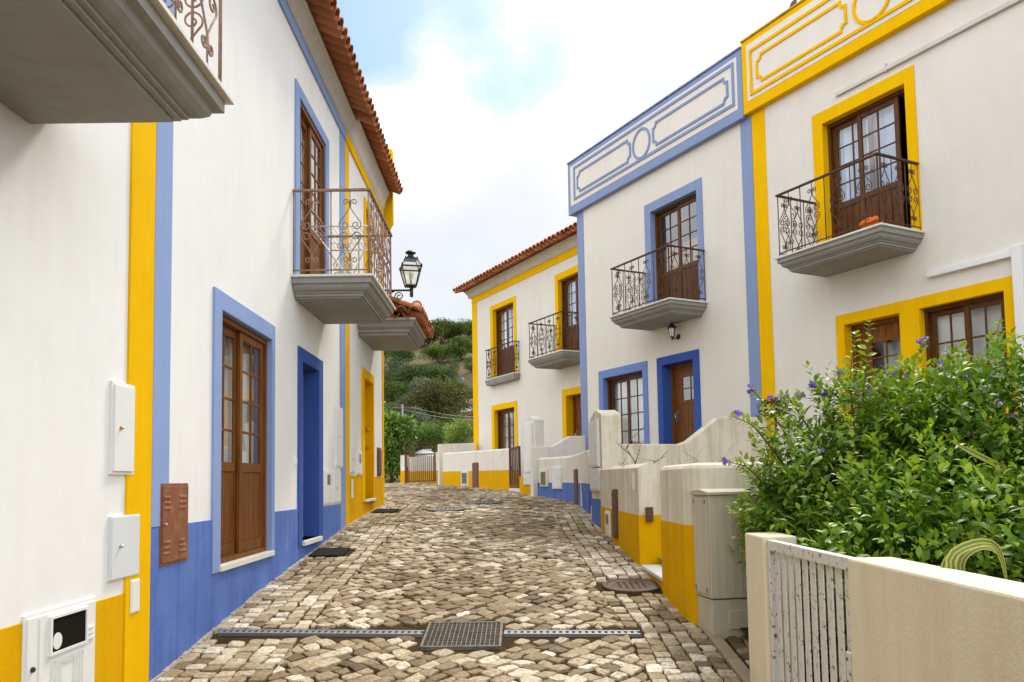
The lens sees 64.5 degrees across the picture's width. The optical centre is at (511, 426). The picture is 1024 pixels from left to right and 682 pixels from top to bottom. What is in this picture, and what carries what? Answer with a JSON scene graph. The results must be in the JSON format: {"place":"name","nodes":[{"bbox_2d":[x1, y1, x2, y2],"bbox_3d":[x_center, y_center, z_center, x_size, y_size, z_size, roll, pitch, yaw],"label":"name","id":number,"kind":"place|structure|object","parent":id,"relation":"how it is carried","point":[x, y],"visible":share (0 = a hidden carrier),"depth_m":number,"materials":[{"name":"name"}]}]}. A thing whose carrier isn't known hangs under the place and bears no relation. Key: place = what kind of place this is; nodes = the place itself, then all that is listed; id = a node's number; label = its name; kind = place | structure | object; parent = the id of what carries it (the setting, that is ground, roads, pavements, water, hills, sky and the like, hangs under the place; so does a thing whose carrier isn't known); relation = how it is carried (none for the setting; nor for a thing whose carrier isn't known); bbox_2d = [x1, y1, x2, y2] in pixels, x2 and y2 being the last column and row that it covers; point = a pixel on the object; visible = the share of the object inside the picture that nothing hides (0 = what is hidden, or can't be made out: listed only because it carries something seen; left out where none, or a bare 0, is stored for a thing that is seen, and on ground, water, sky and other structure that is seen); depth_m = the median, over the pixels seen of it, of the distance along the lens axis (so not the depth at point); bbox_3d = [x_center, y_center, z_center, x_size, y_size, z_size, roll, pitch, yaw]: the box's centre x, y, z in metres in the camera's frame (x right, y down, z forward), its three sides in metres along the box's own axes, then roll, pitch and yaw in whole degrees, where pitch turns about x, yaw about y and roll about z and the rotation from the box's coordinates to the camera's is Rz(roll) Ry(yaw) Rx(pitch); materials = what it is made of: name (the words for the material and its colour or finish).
{"place":"outdoors","nodes":[
{"label":"outdoors","id":0,"kind":"place"},
{"bbox_2d":[384,322,473,479],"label":"hillside","id":1,"kind":"structure","parent":0,"point":[466,375],"depth_m":123.33,"materials":[{"name":"green plant"}]},
{"bbox_2d":[384,376,409,403],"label":"hillside tree","id":2,"kind":"object","parent":1,"relation":"on","point":[392,390],"visible":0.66,"depth_m":100.45,"materials":[{"name":"green plant"}]},
{"bbox_2d":[384,355,413,386],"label":"hillside tree","id":3,"kind":"object","parent":1,"relation":"on","point":[392,368],"visible":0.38,"depth_m":110.42,"materials":[{"name":"green plant"}]},
{"bbox_2d":[385,350,416,360],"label":"hillside tree","id":4,"kind":"object","parent":1,"relation":"on","point":[405,354],"visible":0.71,"depth_m":135.73,"materials":[{"name":"green plant"}]},
{"bbox_2d":[391,392,419,427],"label":"hillside tree","id":5,"kind":"object","parent":1,"relation":"on","point":[401,400],"visible":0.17,"depth_m":86.38,"materials":[{"name":"green plant"}]},
{"bbox_2d":[392,362,438,389],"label":"hillside tree","id":6,"kind":"object","parent":1,"relation":"on","point":[412,371],"visible":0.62,"depth_m":107.47,"materials":[{"name":"green plant"}]},
{"bbox_2d":[400,405,440,435],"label":"hillside tree","id":7,"kind":"object","parent":1,"relation":"on","point":[424,418],"visible":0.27,"depth_m":78.14,"materials":[{"name":"green plant"}]},
{"bbox_2d":[406,376,439,392],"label":"hillside tree","id":8,"kind":"object","parent":1,"relation":"on","point":[414,381],"visible":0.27,"depth_m":99.56,"materials":[{"name":"green plant"}]},
{"bbox_2d":[402,374,472,425],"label":"hillside tree","id":9,"kind":"object","parent":1,"relation":"on","point":[432,394],"visible":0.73,"depth_m":84.65,"materials":[{"name":"green plant"}]},
{"bbox_2d":[417,343,463,363],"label":"umbrella pine","id":10,"kind":"object","parent":1,"relation":"on","point":[434,352],"visible":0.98,"depth_m":123.94,"materials":[{"name":"green plant"}]},
{"bbox_2d":[427,364,458,384],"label":"hillside tree","id":11,"kind":"object","parent":1,"relation":"on","point":[440,370],"visible":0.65,"depth_m":108.89,"materials":[{"name":"green plant"}]},
{"bbox_2d":[426,317,464,343],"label":"umbrella pine","id":12,"kind":"object","parent":1,"relation":"on","point":[440,327],"visible":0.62,"depth_m":201.09,"materials":[{"name":"green plant"}]},
{"bbox_2d":[435,413,472,437],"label":"hillside tree","id":13,"kind":"object","parent":1,"relation":"on","point":[447,418],"visible":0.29,"depth_m":80.13,"materials":[{"name":"green plant"}]},
{"bbox_2d":[441,335,471,360],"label":"umbrella pine","id":14,"kind":"object","parent":1,"relation":"on","point":[461,343],"visible":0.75,"depth_m":123.89,"materials":[{"name":"green plant"}]},
{"bbox_2d":[449,318,471,337],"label":"umbrella pine","id":15,"kind":"object","parent":1,"relation":"on","point":[466,327],"visible":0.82,"depth_m":201.52,"materials":[{"name":"green plant"}]},
{"bbox_2d":[156,482,749,681],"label":"cobbled street","id":16,"kind":"structure","parent":0,"point":[516,520],"depth_m":7.49,"materials":[{"name":"stone"}]},
{"bbox_2d":[149,503,385,681],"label":"mortar edge","id":17,"kind":"object","parent":16,"relation":"on","point":[209,635],"visible":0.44,"depth_m":7.25,"materials":[{"name":"beige concrete"}]},
{"bbox_2d":[217,629,424,636],"bbox_3d":[-1.580,1.726,6.698,1.716,0.091,0.106,-1,-4,4],"label":"drain channel","id":18,"kind":"object","parent":16,"relation":"on","point":[317,633],"visible":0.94,"depth_m":6.68,"materials":[{"name":"metal"}]},
{"bbox_2d":[308,547,349,556],"bbox_3d":[-2.299,1.588,10.224,0.420,0.074,0.519,-1,-4,0],"label":"doormat","id":19,"kind":"object","parent":16,"relation":"on","point":[329,552],"visible":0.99,"depth_m":10.14,"materials":[{"name":"black rubber"}]},
{"bbox_2d":[405,453,435,481],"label":"bar gate","id":20,"kind":"structure","parent":16,"relation":"on","point":[434,471],"depth_m":29.71,"materials":[{"name":"brown metal"}]},
{"bbox_2d":[426,507,464,511],"bbox_3d":[-1.230,1.554,15.024,0.720,0.105,0.722,-1,-4,0],"label":"manhole cover","id":21,"kind":"object","parent":16,"relation":"on","point":[441,509],"visible":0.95,"depth_m":14.90,"materials":[{"name":"grey metal"}]},
{"bbox_2d":[420,621,502,650],"bbox_3d":[-0.394,1.732,6.578,0.643,0.185,0.664,-1,-4,0],"label":"drain grate","id":22,"kind":"object","parent":16,"relation":"on","point":[480,635],"visible":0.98,"depth_m":6.52,"materials":[{"name":"metal"}]},
{"bbox_2d":[504,630,640,636],"bbox_3d":[0.486,1.700,6.580,1.103,0.084,0.106,-1,-4,3],"label":"drain channel","id":23,"kind":"object","parent":16,"relation":"on","point":[561,633],"visible":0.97,"depth_m":6.55,"materials":[{"name":"metal"}]},
{"bbox_2d":[603,578,660,594],"bbox_3d":[1.195,1.608,8.087,0.580,0.115,0.583,-1,-4,0],"label":"manhole cover","id":24,"kind":"object","parent":16,"relation":"on","point":[632,586],"visible":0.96,"depth_m":8.02,"materials":[{"name":"brown metal"}]},
{"bbox_2d":[641,564,662,591],"bbox_3d":[1.683,1.769,8.380,0.485,0.555,1.265,-1,-4,0],"label":"step","id":25,"kind":"object","parent":16,"relation":"on","point":[654,571],"visible":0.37,"depth_m":8.41,"materials":[{"name":"stone"}]},
{"bbox_2d":[703,628,749,681],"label":"kerb","id":26,"kind":"structure","parent":16,"relation":"on","point":[735,663],"depth_m":5.91,"materials":[{"name":"stone"}]},
{"bbox_2d":[690,488,785,638],"bbox_3d":[1.879,1.222,6.644,0.700,1.425,0.375,0,-4,-9],"label":"street cabinet","id":27,"kind":"object","parent":16,"relation":"on","point":[720,583],"visible":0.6,"depth_m":6.47,"materials":[{"name":"paint"}]},
{"bbox_2d":[178,480,749,681],"bbox_3d":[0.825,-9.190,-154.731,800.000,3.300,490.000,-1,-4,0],"label":"ground","id":28,"kind":"structure","parent":0,"point":[508,643],"depth_m":6.62,"materials":[{"name":"grey stone"}]},
{"bbox_2d":[0,0,233,681],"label":"house","id":29,"kind":"structure","parent":28,"relation":"on","point":[92,92],"depth_m":4.43,"materials":[{"name":"white paint"}]},
{"bbox_2d":[21,596,95,681],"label":"meter cabinet","id":30,"kind":"object","parent":29,"relation":"attached to","point":[58,643],"visible":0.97,"depth_m":4.46,"materials":[{"name":"white paint"}]},
{"bbox_2d":[108,380,134,474],"bbox_3d":[-2.522,0.016,5.246,0.082,0.595,0.315,-1,-4,0],"label":"utility box","id":31,"kind":"object","parent":29,"relation":"attached to","point":[121,433],"visible":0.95,"depth_m":5.19,"materials":[{"name":"white paint"}]},
{"bbox_2d":[112,384,134,471],"bbox_3d":[-2.500,0.015,5.246,0.037,0.551,0.271,-1,-4,0],"label":"door panel","id":32,"kind":"structure","parent":31,"relation":"in","point":[124,397],"depth_m":5.23,"materials":[{"name":"white paint"}]},
{"bbox_2d":[107,514,139,581],"bbox_3d":[-2.513,0.778,5.249,0.076,0.405,0.395,-1,-4,0],"label":"utility box","id":33,"kind":"object","parent":29,"relation":"attached to","point":[123,546],"visible":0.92,"depth_m":5.21,"materials":[{"name":"grey paint"}]},
{"bbox_2d":[111,515,139,579],"bbox_3d":[-2.492,0.777,5.249,0.034,0.389,0.379,-1,-4,0],"label":"door panel","id":34,"kind":"structure","parent":33,"relation":"in","point":[125,529],"depth_m":5.23,"materials":[{"name":"grey paint"}]},
{"bbox_2d":[130,578,139,613],"bbox_3d":[-2.518,1.125,5.370,0.056,0.220,0.125,-1,-4,0],"label":"utility box","id":35,"kind":"object","parent":29,"relation":"attached to","point":[134,595],"visible":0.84,"depth_m":5.35,"materials":[{"name":"white paint"}]},
{"bbox_2d":[131,580,139,612],"bbox_3d":[-2.497,1.124,5.371,0.013,0.204,0.109,-1,-4,0],"label":"door panel","id":36,"kind":"structure","parent":35,"relation":"in","point":[135,602],"depth_m":5.36,"materials":[{"name":"white paint"}]},
{"bbox_2d":[149,0,395,680],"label":"house","id":37,"kind":"structure","parent":28,"relation":"on","point":[259,302],"depth_m":8.21,"materials":[{"name":"white paint"}]},
{"bbox_2d":[159,483,187,566],"bbox_3d":[-2.518,0.721,6.034,0.078,0.595,0.505,-1,-4,0],"label":"utility box","id":38,"kind":"object","parent":37,"relation":"attached to","point":[173,537],"visible":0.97,"depth_m":5.99,"materials":[{"name":"metal"}]},
{"bbox_2d":[161,486,187,563],"bbox_3d":[-2.496,0.721,6.035,0.035,0.551,0.461,-1,-4,0],"label":"door panel","id":39,"kind":"structure","parent":38,"relation":"in","point":[174,525],"depth_m":6.01,"materials":[{"name":"metal"}]},
{"bbox_2d":[211,286,274,573],"bbox_3d":[-2.650,0.082,7.759,0.294,2.440,1.800,-1,-4,0],"label":"window","id":40,"kind":"structure","parent":37,"relation":"in","point":[241,526],"depth_m":7.88,"materials":[{"name":"brown wood"}]},
{"bbox_2d":[297,346,322,546],"bbox_3d":[-2.626,0.274,10.287,0.250,2.400,1.270,-1,-4,0],"label":"door","id":41,"kind":"structure","parent":37,"relation":"in","point":[309,367],"depth_m":10.66,"materials":[{"name":"blue wood"}]},
{"bbox_2d":[294,78,328,273],"bbox_3d":[-2.690,-2.905,10.624,0.196,2.490,1.810,-1,-4,0],"label":"balcony door","id":42,"kind":"structure","parent":37,"relation":"in","point":[311,153],"depth_m":10.64,"materials":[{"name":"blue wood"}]},
{"bbox_2d":[323,470,332,504],"bbox_3d":[-2.558,0.842,11.216,0.060,0.470,0.520,-1,-4,0],"label":"utility box","id":43,"kind":"object","parent":37,"relation":"attached to","point":[327,486],"visible":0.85,"depth_m":11.13,"materials":[{"name":"white paint"}]},
{"bbox_2d":[324,472,332,502],"bbox_3d":[-2.536,0.842,11.216,0.017,0.426,0.476,-1,-4,0],"label":"door panel","id":44,"kind":"structure","parent":43,"relation":"in","point":[328,476],"depth_m":11.17,"materials":[{"name":"white paint"}]},
{"bbox_2d":[332,469,340,503],"bbox_3d":[-2.552,0.872,11.805,0.078,0.490,0.500,-1,-4,0],"label":"utility box","id":45,"kind":"object","parent":37,"relation":"attached to","point":[336,485],"visible":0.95,"depth_m":11.72,"materials":[{"name":"white paint"}]},
{"bbox_2d":[334,471,340,501],"bbox_3d":[-2.530,0.872,11.805,0.035,0.446,0.456,-1,-4,0],"label":"door panel","id":46,"kind":"structure","parent":45,"relation":"in","point":[337,474],"depth_m":11.77,"materials":[{"name":"white paint"}]},
{"bbox_2d":[335,405,342,467],"bbox_3d":[-2.564,0.159,12.004,0.078,0.900,0.500,-1,-4,0],"label":"utility box","id":47,"kind":"object","parent":37,"relation":"attached to","point":[338,437],"visible":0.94,"depth_m":11.93,"materials":[{"name":"white paint"}]},
{"bbox_2d":[336,407,342,465],"bbox_3d":[-2.543,0.159,12.004,0.035,0.856,0.456,-1,-4,0],"label":"door panel","id":48,"kind":"structure","parent":47,"relation":"in","point":[339,412],"depth_m":11.97,"materials":[{"name":"white paint"}]},
{"bbox_2d":[310,225,385,273],"bbox_3d":[-2.130,-2.091,10.630,0.798,0.770,1.068,-1,-4,0],"label":"drying rack","id":49,"kind":"object","parent":37,"relation":"on","point":[333,256],"visible":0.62,"depth_m":10.41,"materials":[{"name":"white metal"}]},
{"bbox_2d":[345,113,433,525],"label":"house","id":50,"kind":"structure","parent":28,"relation":"on","point":[370,163],"depth_m":14.13,"materials":[{"name":"white paint"}]},
{"bbox_2d":[350,445,355,472],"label":"utility box","id":51,"kind":"object","parent":50,"relation":"attached to","point":[352,459],"visible":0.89,"depth_m":12.96,"materials":[{"name":"white paint"}]},
{"bbox_2d":[356,450,361,474],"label":"utility box","id":52,"kind":"object","parent":50,"relation":"attached to","point":[358,462],"visible":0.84,"depth_m":13.52,"materials":[{"name":"white paint"}]},
{"bbox_2d":[364,196,371,272],"bbox_3d":[-2.675,-3.224,14.845,0.102,1.740,0.790,-1,-4,0],"label":"window","id":53,"kind":"structure","parent":50,"relation":"in","point":[365,201],"depth_m":14.79,"materials":[{"name":"yellow paint"}]},
{"bbox_2d":[361,367,375,501],"bbox_3d":[-2.694,0.178,14.528,0.330,2.330,1.240,-1,-4,0],"label":"door","id":54,"kind":"structure","parent":50,"relation":"in","point":[367,379],"depth_m":15.00,"materials":[{"name":"yellow paint"}]},
{"bbox_2d":[384,250,422,298],"bbox_3d":[-2.038,-2.326,13.173,1.161,1.110,0.376,0,-4,-9],"label":"street lantern","id":55,"kind":"object","parent":50,"relation":"attached to","point":[410,257],"visible":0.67,"depth_m":13.21,"materials":[{"name":"black metal"}]},
{"bbox_2d":[384,406,419,482],"bbox_3d":[-4.860,0.848,33.016,2.239,3.301,2.272,-3,-4,27],"label":"glossy bush","id":56,"kind":"object","parent":28,"relation":"on","point":[398,427],"visible":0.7,"depth_m":32.63,"materials":[{"name":"green plant"}]},
{"bbox_2d":[400,455,409,482],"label":"garden wall","id":57,"kind":"structure","parent":28,"relation":"on","point":[402,471],"depth_m":30.26,"materials":[{"name":"paint"}]},
{"bbox_2d":[409,456,435,482],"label":"garden wall","id":58,"kind":"structure","parent":28,"relation":"on","point":[416,463],"depth_m":30.59,"materials":[{"name":"paint"}]},
{"bbox_2d":[409,420,450,453],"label":"leafy tree","id":59,"kind":"object","parent":28,"relation":"on","point":[434,435],"visible":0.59,"depth_m":51.40,"materials":[{"name":"green plant"}]},
{"bbox_2d":[438,443,474,484],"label":"garden wall","id":60,"kind":"structure","parent":28,"relation":"on","point":[455,447],"depth_m":26.55,"materials":[{"name":"paint"}]},
{"bbox_2d":[442,417,473,443],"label":"leafy tree","id":61,"kind":"object","parent":28,"relation":"on","point":[453,435],"visible":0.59,"depth_m":47.67,"materials":[{"name":"green plant"}]},
{"bbox_2d":[443,448,518,489],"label":"garden wall","id":62,"kind":"structure","parent":28,"relation":"on","point":[493,470],"depth_m":22.62,"materials":[{"name":"paint"}]},
{"bbox_2d":[472,462,478,487],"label":"utility box","id":63,"kind":"object","parent":62,"relation":"attached to","point":[475,474],"visible":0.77,"depth_m":23.13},
{"bbox_2d":[453,222,581,475],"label":"house","id":64,"kind":"structure","parent":28,"relation":"on","point":[525,336],"depth_m":24.05,"materials":[{"name":"beige paint"}]},
{"bbox_2d":[490,296,516,377],"bbox_3d":[-0.152,-2.768,25.595,0.325,2.350,1.796,1,-4,-28],"label":"window","id":65,"kind":"structure","parent":64,"relation":"in","point":[503,330],"depth_m":25.93,"materials":[{"name":"yellow paint"}]},
{"bbox_2d":[491,401,517,448],"bbox_3d":[-0.099,0.354,25.385,0.331,2.150,1.740,1,-4,-28],"label":"window","id":66,"kind":"structure","parent":64,"relation":"in","point":[511,418],"depth_m":25.67,"materials":[{"name":"yellow paint"}]},
{"bbox_2d":[554,265,579,350],"bbox_3d":[1.745,-3.092,21.962,0.329,2.400,1.819,1,-4,-27],"label":"balcony door","id":67,"kind":"structure","parent":64,"relation":"in","point":[566,293],"depth_m":22.47,"materials":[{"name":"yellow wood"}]},
{"bbox_2d":[562,386,581,438],"bbox_3d":[1.836,0.100,21.683,0.322,2.290,1.330,1,-4,-28],"label":"door","id":68,"kind":"structure","parent":64,"relation":"in","point":[571,397],"depth_m":22.07,"materials":[{"name":"yellow paint"}]},
{"bbox_2d":[519,476,522,493],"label":"garden wall","id":69,"kind":"structure","parent":28,"relation":"on","point":[521,483],"depth_m":19.24,"materials":[{"name":"yellow paint"}]},
{"bbox_2d":[509,446,520,485],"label":"bar gate","id":70,"kind":"structure","parent":69,"relation":"attached to","point":[518,459],"depth_m":20.15,"materials":[{"name":"brown metal"}]},
{"bbox_2d":[522,416,543,494],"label":"meter pillar","id":71,"kind":"structure","parent":28,"relation":"on","point":[533,431],"depth_m":18.66,"materials":[{"name":"paint"}]},
{"bbox_2d":[523,422,532,472],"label":"cabinet door","id":72,"kind":"structure","parent":71,"relation":"in","point":[527,427],"depth_m":18.69,"materials":[{"name":"white paint"}]},
{"bbox_2d":[530,436,585,495],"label":"garden wall","id":73,"kind":"structure","parent":28,"relation":"on","point":[570,445],"depth_m":18.38,"materials":[{"name":"paint"}]},
{"bbox_2d":[537,450,591,513],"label":"garden wall","id":74,"kind":"structure","parent":28,"relation":"on","point":[580,462],"depth_m":16.36,"materials":[{"name":"paint"}]},
{"bbox_2d":[540,469,548,486],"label":"utility box","id":75,"kind":"object","parent":74,"relation":"attached to","point":[544,480],"visible":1,"depth_m":17.66,"materials":[{"name":"paint"}]},
{"bbox_2d":[552,466,562,488],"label":"utility box","id":76,"kind":"object","parent":74,"relation":"attached to","point":[557,481],"visible":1,"depth_m":16.97,"materials":[{"name":"white paint"}]},
{"bbox_2d":[552,467,560,487],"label":"door panel","id":77,"kind":"structure","parent":76,"relation":"in","point":[556,472],"depth_m":17.02,"materials":[{"name":"white paint"}]},
{"bbox_2d":[573,469,577,504],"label":"utility box","id":78,"kind":"object","parent":74,"relation":"attached to","point":[575,473],"visible":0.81,"depth_m":15.54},
{"bbox_2d":[589,410,621,527],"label":"meter pillar","id":79,"kind":"structure","parent":28,"relation":"on","point":[605,449],"depth_m":11.90,"materials":[{"name":"white paint"}]},
{"bbox_2d":[589,420,599,466],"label":"cabinet door","id":80,"kind":"structure","parent":79,"relation":"in","point":[594,429],"depth_m":12.10,"materials":[{"name":"white paint"}]},
{"bbox_2d":[589,468,600,490],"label":"cabinet door","id":81,"kind":"structure","parent":79,"relation":"in","point":[594,473],"depth_m":12.12,"materials":[{"name":"grey paint"}]},
{"bbox_2d":[600,463,661,565],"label":"garden wall","id":82,"kind":"structure","parent":28,"relation":"on","point":[638,542],"depth_m":9.23,"materials":[{"name":"white paint"}]},
{"bbox_2d":[605,510,610,537],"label":"utility box","id":83,"kind":"object","parent":82,"relation":"attached to","point":[607,525],"visible":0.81,"depth_m":11.03,"materials":[{"name":"white paint"}]},
{"bbox_2d":[611,489,618,539],"bbox_3d":[1.351,1.136,10.523,0.062,0.640,0.340,-1,-4,-3],"label":"utility box","id":84,"kind":"object","parent":82,"relation":"attached to","point":[614,498],"visible":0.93,"depth_m":10.44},
{"bbox_2d":[611,491,617,537],"bbox_3d":[1.330,1.137,10.522,0.019,0.596,0.296,-1,-4,-3],"label":"door panel","id":85,"kind":"structure","parent":84,"relation":"in","point":[614,495],"depth_m":10.47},
{"bbox_2d":[567,46,762,449],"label":"house","id":86,"kind":"structure","parent":28,"relation":"on","point":[661,204],"depth_m":16.14,"materials":[{"name":"beige paint"}]},
{"bbox_2d":[598,361,649,443],"bbox_3d":[2.501,-0.271,17.586,0.292,2.050,1.844,1,-4,-28],"label":"window","id":87,"kind":"structure","parent":86,"relation":"in","point":[607,400],"depth_m":17.59,"materials":[{"name":"blue wood"}]},
{"bbox_2d":[644,177,705,303],"bbox_3d":[3.310,-3.474,16.154,0.292,2.380,1.808,1,-4,-28],"label":"window","id":88,"kind":"structure","parent":86,"relation":"in","point":[691,192],"depth_m":16.25,"materials":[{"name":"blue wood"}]},
{"bbox_2d":[656,349,701,443],"bbox_3d":[3.494,-0.297,15.967,0.552,2.250,1.280,1,-4,-28],"label":"door","id":89,"kind":"structure","parent":86,"relation":"in","point":[681,417],"depth_m":16.21,"materials":[{"name":"brown wood"}]},
{"bbox_2d":[622,416,767,466],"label":"garden wall","id":90,"kind":"structure","parent":28,"relation":"on","point":[718,437],"depth_m":13.14,"materials":[{"name":"white paint"}]},
{"bbox_2d":[745,532,798,681],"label":"garden wall","id":91,"kind":"structure","parent":28,"relation":"on","point":[758,609],"depth_m":5.17,"materials":[{"name":"paint"}]},
{"bbox_2d":[660,462,898,625],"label":"garden wall","id":92,"kind":"structure","parent":28,"relation":"on","point":[679,483],"depth_m":6.95,"materials":[{"name":"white paint"}]},
{"bbox_2d":[740,0,1023,460],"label":"house","id":93,"kind":"structure","parent":28,"relation":"on","point":[903,120],"depth_m":11.80,"materials":[{"name":"beige paint"}]},
{"bbox_2d":[812,65,922,243],"bbox_3d":[5.386,-3.841,12.232,0.326,2.390,1.844,1,-4,-28],"label":"balcony door","id":94,"kind":"structure","parent":93,"relation":"in","point":[880,132],"depth_m":12.30,"materials":[{"name":"brown wood"}]},
{"bbox_2d":[835,297,921,449],"bbox_3d":[5.564,-0.615,11.954,0.492,2.270,1.415,1,-4,-28],"label":"door","id":95,"kind":"structure","parent":93,"relation":"in","point":[905,326],"depth_m":12.07,"materials":[{"name":"yellow paint"}]},
{"bbox_2d":[918,276,1020,433],"bbox_3d":[6.083,-0.709,10.702,0.295,2.270,1.340,1,-4,-28],"label":"window","id":96,"kind":"structure","parent":93,"relation":"in","point":[990,307],"depth_m":10.79,"materials":[{"name":"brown wood"}]},
{"bbox_2d":[848,557,1023,681],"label":"garden wall","id":97,"kind":"structure","parent":28,"relation":"on","point":[912,621],"depth_m":3.10,"materials":[{"name":"paint"}]},
{"bbox_2d":[767,540,855,681],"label":"metal gate","id":98,"kind":"structure","parent":97,"relation":"attached to","point":[820,558],"depth_m":4.50,"materials":[{"name":"white metal"}]},
{"bbox_2d":[337,0,799,324],"label":"sky","id":99,"kind":"structure","parent":0,"point":[482,107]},
{"bbox_2d":[740,625,848,681],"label":"planting bed","id":100,"kind":"object","parent":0,"point":[745,630],"depth_m":5.53,"materials":[{"name":"soil"}]},
{"bbox_2d":[721,319,1023,681],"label":"flowering shrub","id":101,"kind":"object","parent":100,"relation":"on","point":[930,485],"visible":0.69,"depth_m":5.32,"materials":[{"name":"green plant"}]},
{"bbox_2d":[954,443,1016,479],"bbox_3d":[2.764,0.211,4.703,0.719,0.227,0.026,2,-5,-35],"label":"strap leaf","id":102,"kind":"object","parent":101,"relation":"attached to","point":[983,457],"visible":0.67,"depth_m":4.66,"materials":[{"name":"green plant"}]},
{"bbox_2d":[941,538,1006,579],"bbox_3d":[1.925,0.610,3.355,0.298,0.299,0.093,-1,-4,0],"label":"strap leaf plant","id":103,"kind":"object","parent":100,"relation":"in","point":[956,557],"visible":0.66,"depth_m":3.33,"materials":[{"name":"green plant"}]},
{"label":"forecourt","id":104,"kind":"structure","parent":0,"visible":0},
{"bbox_2d":[757,397,791,459],"bbox_3d":[3.150,0.621,9.592,0.462,1.965,0.456,-1,-4,0],"label":"topiary tree","id":105,"kind":"object","parent":104,"relation":"on","point":[776,401],"visible":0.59,"depth_m":9.61,"materials":[{"name":"green plant"}]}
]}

